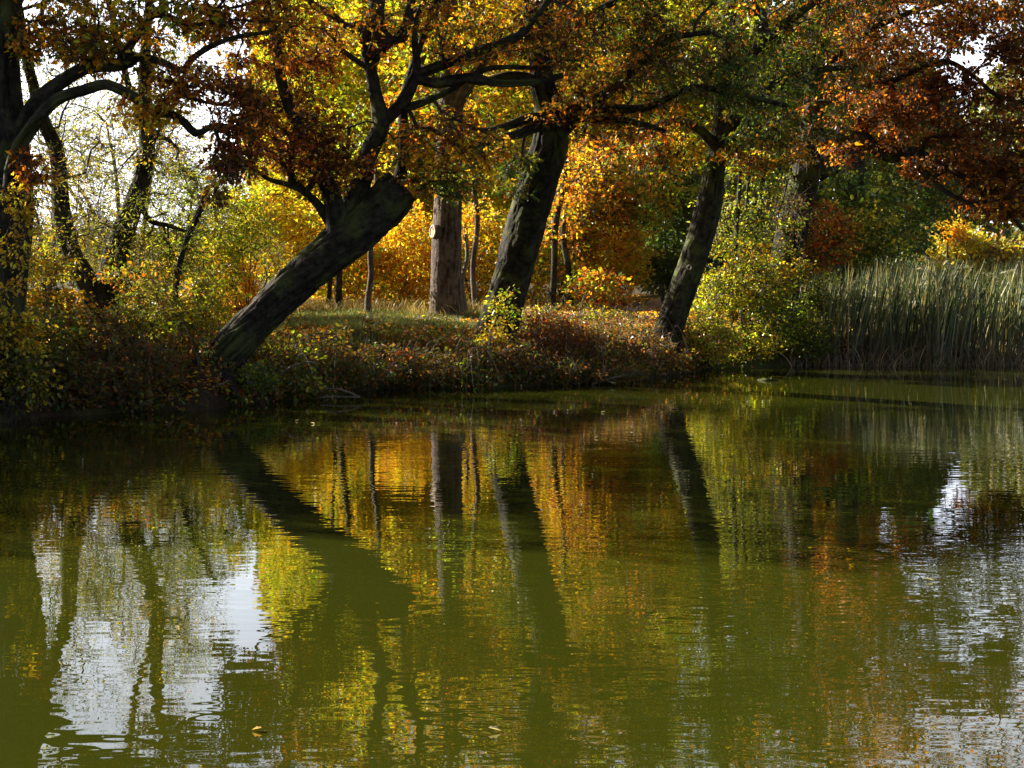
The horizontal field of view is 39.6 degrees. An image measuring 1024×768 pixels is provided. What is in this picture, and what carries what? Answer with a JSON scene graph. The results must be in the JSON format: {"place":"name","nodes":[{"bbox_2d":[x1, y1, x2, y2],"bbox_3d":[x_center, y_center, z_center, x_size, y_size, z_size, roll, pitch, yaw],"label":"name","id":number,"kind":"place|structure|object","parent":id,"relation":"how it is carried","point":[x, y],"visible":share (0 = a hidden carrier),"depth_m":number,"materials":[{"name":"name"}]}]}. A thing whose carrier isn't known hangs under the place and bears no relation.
{"place":"outdoors","nodes":[
{"label":"outdoors","id":0,"kind":"place"},
{"bbox_2d":[275,306,637,356],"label":"bank grass","id":1,"kind":"structure","parent":0,"point":[353,314],"depth_m":28.35,"materials":[{"name":"green plant"}]},
{"bbox_2d":[0,364,1023,767],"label":"pond water","id":2,"kind":"structure","parent":0,"point":[540,576],"depth_m":9.34,"materials":[{"name":"green liquid"}]},
{"bbox_2d":[317,388,359,397],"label":"fallen branch","id":3,"kind":"object","parent":2,"relation":"on","point":[355,396],"visible":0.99,"depth_m":22.08,"materials":[{"name":"brown wood"}]},
{"bbox_2d":[591,374,637,384],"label":"fallen branch","id":4,"kind":"object","parent":2,"relation":"on","point":[610,378],"visible":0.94,"depth_m":25.11,"materials":[{"name":"brown wood"}]},
{"bbox_2d":[779,333,1023,366],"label":"dry reed stalks","id":5,"kind":"object","parent":2,"relation":"in","point":[978,362],"visible":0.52,"depth_m":30.20,"materials":[{"name":"brown plant"}]},
{"bbox_2d":[790,248,1023,365],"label":"reed bed","id":6,"kind":"object","parent":2,"relation":"in","point":[932,311],"visible":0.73,"depth_m":30.98,"materials":[{"name":"green plant"}]},
{"bbox_2d":[826,255,1023,294],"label":"reed plumes","id":7,"kind":"object","parent":6,"relation":"attached to","point":[949,264],"visible":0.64,"depth_m":31.12,"materials":[{"name":"brown plant"}]},
{"bbox_2d":[18,278,1023,419],"bbox_3d":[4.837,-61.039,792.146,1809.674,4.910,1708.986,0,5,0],"label":"ground","id":8,"kind":"structure","parent":0,"point":[204,402],"depth_m":24.70,"materials":[{"name":"brown soil"}]},
{"bbox_2d":[0,296,83,425],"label":"hawthorn bush","id":9,"kind":"object","parent":8,"relation":"on","point":[13,331],"visible":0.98,"depth_m":18.61,"materials":[{"name":"green plant"}]},
{"bbox_2d":[29,139,106,320],"bbox_3d":[-9.211,-2.963,27.902,2.617,3.805,4.097,0,5,0],"label":"willow scrub","id":10,"kind":"object","parent":8,"relation":"on","point":[54,240],"visible":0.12,"depth_m":27.79,"materials":[{"name":"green plant"}]},
{"bbox_2d":[19,247,121,396],"bbox_3d":[-6.999,-0.865,20.717,3.498,2.270,2.609,4,6,38],"label":"hawthorn bush","id":11,"kind":"object","parent":8,"relation":"on","point":[55,322],"visible":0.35,"depth_m":20.66,"materials":[{"name":"green plant"}]},
{"bbox_2d":[18,0,137,323],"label":"willow tree","id":12,"kind":"object","parent":8,"relation":"on","point":[60,229],"visible":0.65,"depth_m":24.55,"materials":[{"name":"green plant"}]},
{"bbox_2d":[33,206,162,302],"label":"willow scrub","id":13,"kind":"object","parent":8,"relation":"on","point":[72,284],"visible":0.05,"depth_m":35.80,"materials":[{"name":"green plant"}]},
{"bbox_2d":[37,328,162,412],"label":"bramble bush","id":14,"kind":"object","parent":8,"relation":"on","point":[110,389],"visible":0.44,"depth_m":20.09,"materials":[{"name":"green plant"}]},
{"bbox_2d":[27,284,199,364],"bbox_3d":[-6.241,-0.821,21.723,2.060,1.401,2.656,-4,6,-38],"label":"hawthorn bush","id":15,"kind":"object","parent":8,"relation":"on","point":[115,334],"visible":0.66,"depth_m":21.41,"materials":[{"name":"green plant"}]},
{"bbox_2d":[22,36,224,311],"bbox_3d":[-8.312,-4.332,29.531,4.902,6.031,4.836,0,5,0],"label":"willow tree","id":16,"kind":"object","parent":8,"relation":"on","point":[99,246],"visible":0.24,"depth_m":29.04,"materials":[{"name":"green plant"}]},
{"bbox_2d":[85,316,201,409],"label":"bramble bush","id":17,"kind":"object","parent":8,"relation":"on","point":[159,365],"visible":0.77,"depth_m":20.76,"materials":[{"name":"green plant"}]},
{"bbox_2d":[93,257,207,350],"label":"hawthorn bush","id":18,"kind":"object","parent":8,"relation":"on","point":[161,303],"visible":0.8,"depth_m":22.58,"materials":[{"name":"green plant"}]},
{"bbox_2d":[64,0,252,321],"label":"willow tree","id":19,"kind":"object","parent":8,"relation":"on","point":[120,241],"visible":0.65,"depth_m":25.07,"materials":[{"name":"green plant"}]},
{"bbox_2d":[0,0,331,422],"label":"oak tree","id":20,"kind":"object","parent":8,"relation":"on","point":[87,50],"visible":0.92,"depth_m":18.40,"materials":[{"name":"brown plant"}]},
{"bbox_2d":[145,180,242,307],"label":"sapling","id":21,"kind":"object","parent":8,"relation":"on","point":[181,253],"visible":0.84,"depth_m":24.38,"materials":[{"name":"plant"}]},
{"bbox_2d":[129,135,260,293],"bbox_3d":[-6.788,-3.315,30.364,2.966,4.170,5.219,0,5,0],"label":"willow scrub","id":22,"kind":"object","parent":8,"relation":"on","point":[200,180],"visible":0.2,"depth_m":29.89,"materials":[{"name":"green plant"}]},
{"bbox_2d":[152,274,251,350],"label":"hawthorn bush","id":23,"kind":"object","parent":8,"relation":"on","point":[212,307],"visible":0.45,"depth_m":23.80,"materials":[{"name":"green plant"}]},
{"bbox_2d":[181,251,261,311],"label":"young oak","id":24,"kind":"object","parent":8,"relation":"on","point":[253,291],"visible":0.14,"depth_m":33.05,"materials":[{"name":"yellow plant"}]},
{"bbox_2d":[144,310,322,406],"bbox_3d":[-4.197,-0.356,21.230,2.582,1.494,1.270,-3,5,-32],"label":"bramble bush","id":25,"kind":"object","parent":8,"relation":"on","point":[257,379],"visible":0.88,"depth_m":21.35,"materials":[{"name":"green plant"}]},
{"bbox_2d":[184,183,284,312],"bbox_3d":[-5.279,-2.373,27.113,1.902,2.934,2.930,0,5,0],"label":"hazel bush","id":26,"kind":"object","parent":8,"relation":"on","point":[227,252],"visible":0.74,"depth_m":26.82,"materials":[{"name":"yellow plant"}]},
{"bbox_2d":[210,210,296,297],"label":"willow scrub","id":27,"kind":"object","parent":8,"relation":"on","point":[270,261],"visible":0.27,"depth_m":33.70,"materials":[{"name":"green plant"}]},
{"bbox_2d":[224,181,324,281],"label":"young oak","id":28,"kind":"object","parent":8,"relation":"on","point":[300,225],"visible":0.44,"depth_m":35.22,"materials":[{"name":"yellow plant"}]},
{"bbox_2d":[251,330,337,400],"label":"bramble bush","id":29,"kind":"object","parent":8,"relation":"on","point":[290,347],"visible":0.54,"depth_m":22.56,"materials":[{"name":"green plant"}]},
{"bbox_2d":[280,361,319,374],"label":"fallen branch","id":30,"kind":"object","parent":29,"relation":"on","point":[296,364],"visible":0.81,"depth_m":22.03,"materials":[{"name":"brown wood"}]},
{"bbox_2d":[241,0,393,291],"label":"maple tree","id":31,"kind":"object","parent":8,"relation":"on","point":[355,94],"visible":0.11,"depth_m":43.78,"materials":[{"name":"yellow plant"}]},
{"bbox_2d":[306,175,338,307],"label":"sapling","id":32,"kind":"object","parent":8,"relation":"on","point":[329,292],"visible":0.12,"depth_m":33.89,"materials":[{"name":"brown wood"}]},
{"bbox_2d":[302,95,378,309],"bbox_3d":[-3.967,-4.038,32.764,2.055,5.145,1.676,4,6,39],"label":"sapling","id":33,"kind":"object","parent":8,"relation":"on","point":[338,289],"visible":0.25,"depth_m":32.67,"materials":[{"name":"yellow plant"}]},
{"bbox_2d":[275,309,409,394],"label":"bramble bush","id":34,"kind":"object","parent":8,"relation":"on","point":[370,360],"visible":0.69,"depth_m":23.53,"materials":[{"name":"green plant"}]},
{"bbox_2d":[313,236,396,304],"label":"young oak","id":35,"kind":"object","parent":8,"relation":"on","point":[356,286],"visible":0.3,"depth_m":36.33,"materials":[{"name":"orange plant"}]},
{"bbox_2d":[352,103,409,313],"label":"sapling","id":36,"kind":"object","parent":8,"relation":"on","point":[368,293],"visible":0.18,"depth_m":30.85,"materials":[{"name":"brown plant"}]},
{"bbox_2d":[174,0,612,399],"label":"oak tree","id":37,"kind":"object","parent":8,"relation":"on","point":[361,218],"visible":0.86,"depth_m":21.22,"materials":[{"name":"brown plant"}]},
{"bbox_2d":[355,199,432,305],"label":"young oak","id":38,"kind":"object","parent":8,"relation":"on","point":[400,246],"visible":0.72,"depth_m":37.00,"materials":[{"name":"yellow plant"}]},
{"bbox_2d":[331,0,487,242],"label":"maple tree","id":39,"kind":"object","parent":8,"relation":"on","point":[428,205],"visible":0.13,"depth_m":45.66,"materials":[{"name":"yellow plant"}]},
{"bbox_2d":[293,294,533,316],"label":"dry grass","id":40,"kind":"structure","parent":8,"relation":"on","point":[345,304],"depth_m":32.46,"materials":[{"name":"plant"}]},
{"bbox_2d":[24,317,807,412],"bbox_3d":[-0.745,-0.585,25.657,19.371,1.231,3.953,-4,6,-38],"label":"bank ground cover","id":41,"kind":"object","parent":8,"relation":"on","point":[383,330],"visible":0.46,"depth_m":24.51,"materials":[{"name":"brown plant"}]},
{"bbox_2d":[354,332,493,390],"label":"bramble bush","id":42,"kind":"object","parent":8,"relation":"on","point":[432,363],"visible":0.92,"depth_m":24.14,"materials":[{"name":"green plant"}]},
{"bbox_2d":[19,290,862,410],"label":"leaf litter","id":43,"kind":"object","parent":8,"relation":"on","point":[322,329],"visible":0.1,"depth_m":26.85,"materials":[{"name":"brown plant"}]},
{"bbox_2d":[317,0,584,315],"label":"oak tree","id":44,"kind":"object","parent":8,"relation":"on","point":[445,231],"visible":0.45,"depth_m":31.00,"materials":[{"name":"yellow plant"}]},
{"bbox_2d":[461,203,479,311],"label":"sapling","id":45,"kind":"object","parent":8,"relation":"on","point":[466,241],"visible":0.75,"depth_m":31.85,"materials":[{"name":"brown plant"}]},
{"bbox_2d":[421,318,532,389],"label":"bramble bush","id":46,"kind":"object","parent":8,"relation":"on","point":[492,353],"visible":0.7,"depth_m":24.66,"materials":[{"name":"brown plant"}]},
{"bbox_2d":[462,192,506,302],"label":"young oak","id":47,"kind":"object","parent":8,"relation":"on","point":[490,226],"visible":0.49,"depth_m":38.27,"materials":[{"name":"yellow plant"}]},
{"bbox_2d":[460,22,526,310],"bbox_3d":[-0.926,-5.103,33.681,2.042,7.026,2.061,-4,6,-41],"label":"sapling","id":48,"kind":"object","parent":8,"relation":"on","point":[474,296],"visible":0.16,"depth_m":33.80,"materials":[{"name":"brown plant"}]},
{"bbox_2d":[470,284,553,371],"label":"hawthorn bush","id":49,"kind":"object","parent":8,"relation":"on","point":[496,334],"visible":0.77,"depth_m":25.19,"materials":[{"name":"yellow plant"}]},
{"bbox_2d":[458,0,579,246],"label":"maple tree","id":50,"kind":"object","parent":8,"relation":"on","point":[525,94],"visible":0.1,"depth_m":47.65,"materials":[{"name":"yellow plant"}]},
{"bbox_2d":[29,0,1023,283],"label":"wood","id":51,"kind":"object","parent":8,"relation":"on","point":[975,226],"visible":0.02,"depth_m":85.25,"materials":[{"name":"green plant"}]},
{"bbox_2d":[506,308,601,362],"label":"bramble bush","id":52,"kind":"object","parent":8,"relation":"on","point":[538,327],"visible":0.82,"depth_m":25.90,"materials":[{"name":"brown plant"}]},
{"bbox_2d":[521,291,603,329],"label":"bramble bush","id":53,"kind":"object","parent":8,"relation":"on","point":[524,318],"visible":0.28,"depth_m":28.27,"materials":[{"name":"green plant"}]},
{"bbox_2d":[527,128,610,308],"bbox_3d":[1.406,-4.284,35.786,2.275,4.910,2.805,0,5,0],"label":"sapling","id":54,"kind":"object","parent":8,"relation":"on","point":[560,203],"visible":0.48,"depth_m":35.73,"materials":[{"name":"yellow plant"}]},
{"bbox_2d":[550,190,593,307],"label":"sapling","id":55,"kind":"object","parent":8,"relation":"on","point":[566,258],"visible":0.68,"depth_m":36.76,"materials":[{"name":"plant"}]},
{"bbox_2d":[504,139,646,302],"bbox_3d":[1.796,-4.410,39.641,4.082,4.791,5.214,0,5,0],"label":"young oak","id":56,"kind":"object","parent":8,"relation":"on","point":[602,187],"visible":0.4,"depth_m":38.65,"materials":[{"name":"orange plant"}]},
{"bbox_2d":[492,330,692,386],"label":"bramble bush","id":57,"kind":"object","parent":8,"relation":"on","point":[575,367],"visible":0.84,"depth_m":25.12,"materials":[{"name":"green plant"}]},
{"bbox_2d":[558,264,634,308],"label":"bush","id":58,"kind":"object","parent":8,"relation":"on","point":[600,279],"visible":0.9,"depth_m":36.01,"materials":[{"name":"yellow plant"}]},
{"bbox_2d":[525,0,682,267],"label":"maple tree","id":59,"kind":"object","parent":8,"relation":"on","point":[621,98],"visible":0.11,"depth_m":49.53,"materials":[{"name":"orange plant"}]},
{"bbox_2d":[570,285,651,327],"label":"bramble bush","id":60,"kind":"object","parent":8,"relation":"on","point":[599,314],"visible":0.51,"depth_m":29.32,"materials":[{"name":"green plant"}]},
{"bbox_2d":[561,295,674,373],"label":"bramble bush","id":61,"kind":"object","parent":8,"relation":"on","point":[634,339],"visible":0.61,"depth_m":26.46,"materials":[{"name":"brown plant"}]},
{"bbox_2d":[570,147,688,298],"bbox_3d":[3.197,-4.469,40.356,3.704,4.681,4.999,0,5,0],"label":"young oak","id":62,"kind":"object","parent":8,"relation":"on","point":[618,260],"visible":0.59,"depth_m":39.54,"materials":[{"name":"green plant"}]},
{"bbox_2d":[454,0,817,343],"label":"oak tree","id":63,"kind":"object","parent":8,"relation":"on","point":[553,124],"visible":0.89,"depth_m":22.65,"materials":[{"name":"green plant"}]},
{"bbox_2d":[632,243,680,302],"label":"holly bush","id":64,"kind":"object","parent":8,"relation":"on","point":[665,268],"visible":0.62,"depth_m":41.25,"materials":[{"name":"green plant"}]},
{"bbox_2d":[625,303,697,373],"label":"bramble bush","id":65,"kind":"object","parent":8,"relation":"on","point":[670,362],"visible":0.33,"depth_m":27.73,"materials":[{"name":"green plant"}]},
{"bbox_2d":[596,0,752,269],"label":"beech tree","id":66,"kind":"object","parent":8,"relation":"on","point":[677,237],"visible":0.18,"depth_m":51.27,"materials":[{"name":"green plant"}]},
{"bbox_2d":[680,266,751,370],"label":"hazel bush","id":67,"kind":"object","parent":8,"relation":"on","point":[714,331],"visible":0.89,"depth_m":29.14,"materials":[{"name":"green plant"}]},
{"bbox_2d":[682,122,772,327],"bbox_3d":[4.881,-3.758,32.065,2.042,5.064,2.046,0,5,0],"label":"young tree","id":68,"kind":"object","parent":8,"relation":"on","point":[737,215],"visible":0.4,"depth_m":31.77,"materials":[{"name":"green plant"}]},
{"bbox_2d":[574,0,900,356],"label":"oak tree","id":69,"kind":"object","parent":8,"relation":"on","point":[688,271],"visible":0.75,"depth_m":27.02,"materials":[{"name":"green plant"}]},
{"bbox_2d":[711,127,784,323],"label":"young tree","id":70,"kind":"object","parent":8,"relation":"on","point":[748,191],"visible":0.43,"depth_m":31.99,"materials":[{"name":"green plant"}]},
{"bbox_2d":[669,0,858,256],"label":"beech tree","id":71,"kind":"object","parent":8,"relation":"on","point":[727,185],"visible":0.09,"depth_m":46.58,"materials":[{"name":"green plant"}]},
{"bbox_2d":[728,113,808,320],"bbox_3d":[5.721,-3.799,32.069,1.863,5.124,2.015,0,5,0],"label":"young tree","id":72,"kind":"object","parent":8,"relation":"on","point":[762,194],"visible":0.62,"depth_m":31.91,"materials":[{"name":"green plant"}]},
{"bbox_2d":[699,236,849,365],"bbox_3d":[5.667,-1.853,31.085,3.521,2.964,3.772,0,5,0],"label":"hazel bush","id":73,"kind":"object","parent":8,"relation":"on","point":[771,294],"visible":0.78,"depth_m":30.53,"materials":[{"name":"green plant"}]},
{"bbox_2d":[804,198,862,282],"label":"maple bush","id":74,"kind":"object","parent":8,"relation":"on","point":[827,244],"visible":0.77,"depth_m":39.26,"materials":[{"name":"orange plant"}]},
{"bbox_2d":[758,1,968,250],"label":"beech tree","id":75,"kind":"object","parent":8,"relation":"on","point":[937,208],"visible":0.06,"depth_m":52.53,"materials":[{"name":"green plant"}]},
{"bbox_2d":[787,16,953,287],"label":"oak tree","id":76,"kind":"object","parent":8,"relation":"on","point":[854,183],"visible":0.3,"depth_m":42.84,"materials":[{"name":"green plant"}]},
{"bbox_2d":[832,199,914,280],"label":"hazel bush","id":77,"kind":"object","parent":8,"relation":"on","point":[869,250],"visible":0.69,"depth_m":41.09,"materials":[{"name":"green plant"}]},
{"bbox_2d":[759,0,1023,315],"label":"oak tree","id":78,"kind":"object","parent":8,"relation":"on","point":[962,19],"visible":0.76,"depth_m":32.86,"materials":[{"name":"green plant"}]},
{"bbox_2d":[870,215,937,277],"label":"conifer bush","id":79,"kind":"object","parent":8,"relation":"on","point":[919,251],"visible":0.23,"depth_m":56.58,"materials":[{"name":"green plant"}]},
{"bbox_2d":[935,215,972,267],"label":"maple bush","id":80,"kind":"object","parent":8,"relation":"on","point":[954,232],"visible":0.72,"depth_m":59.48,"materials":[{"name":"yellow plant"}]},
{"bbox_2d":[920,223,1023,287],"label":"willow bush","id":81,"kind":"object","parent":8,"relation":"on","point":[982,246],"visible":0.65,"depth_m":60.39,"materials":[{"name":"yellow plant"}]},
{"bbox_2d":[987,227,1023,277],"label":"willow bush","id":82,"kind":"object","parent":8,"relation":"on","point":[1017,232],"visible":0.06,"depth_m":65.36,"materials":[{"name":"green plant"}]},
{"bbox_2d":[20,0,1022,235],"label":"sky","id":83,"kind":"structure","parent":0,"point":[211,53],"materials":[{"name":"white"}]},
{"bbox_2d":[362,288,802,320],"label":"path","id":84,"kind":"structure","parent":0,"point":[637,305],"depth_m":36.44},
{"bbox_2d":[757,377,778,380],"bbox_3d":[4.713,-0.082,26.247,0.403,0.121,0.198,1,5,17],"label":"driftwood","id":85,"kind":"object","parent":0,"point":[765,379],"visible":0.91,"depth_m":26.19,"materials":[{"name":"brown wood"}]}
]}

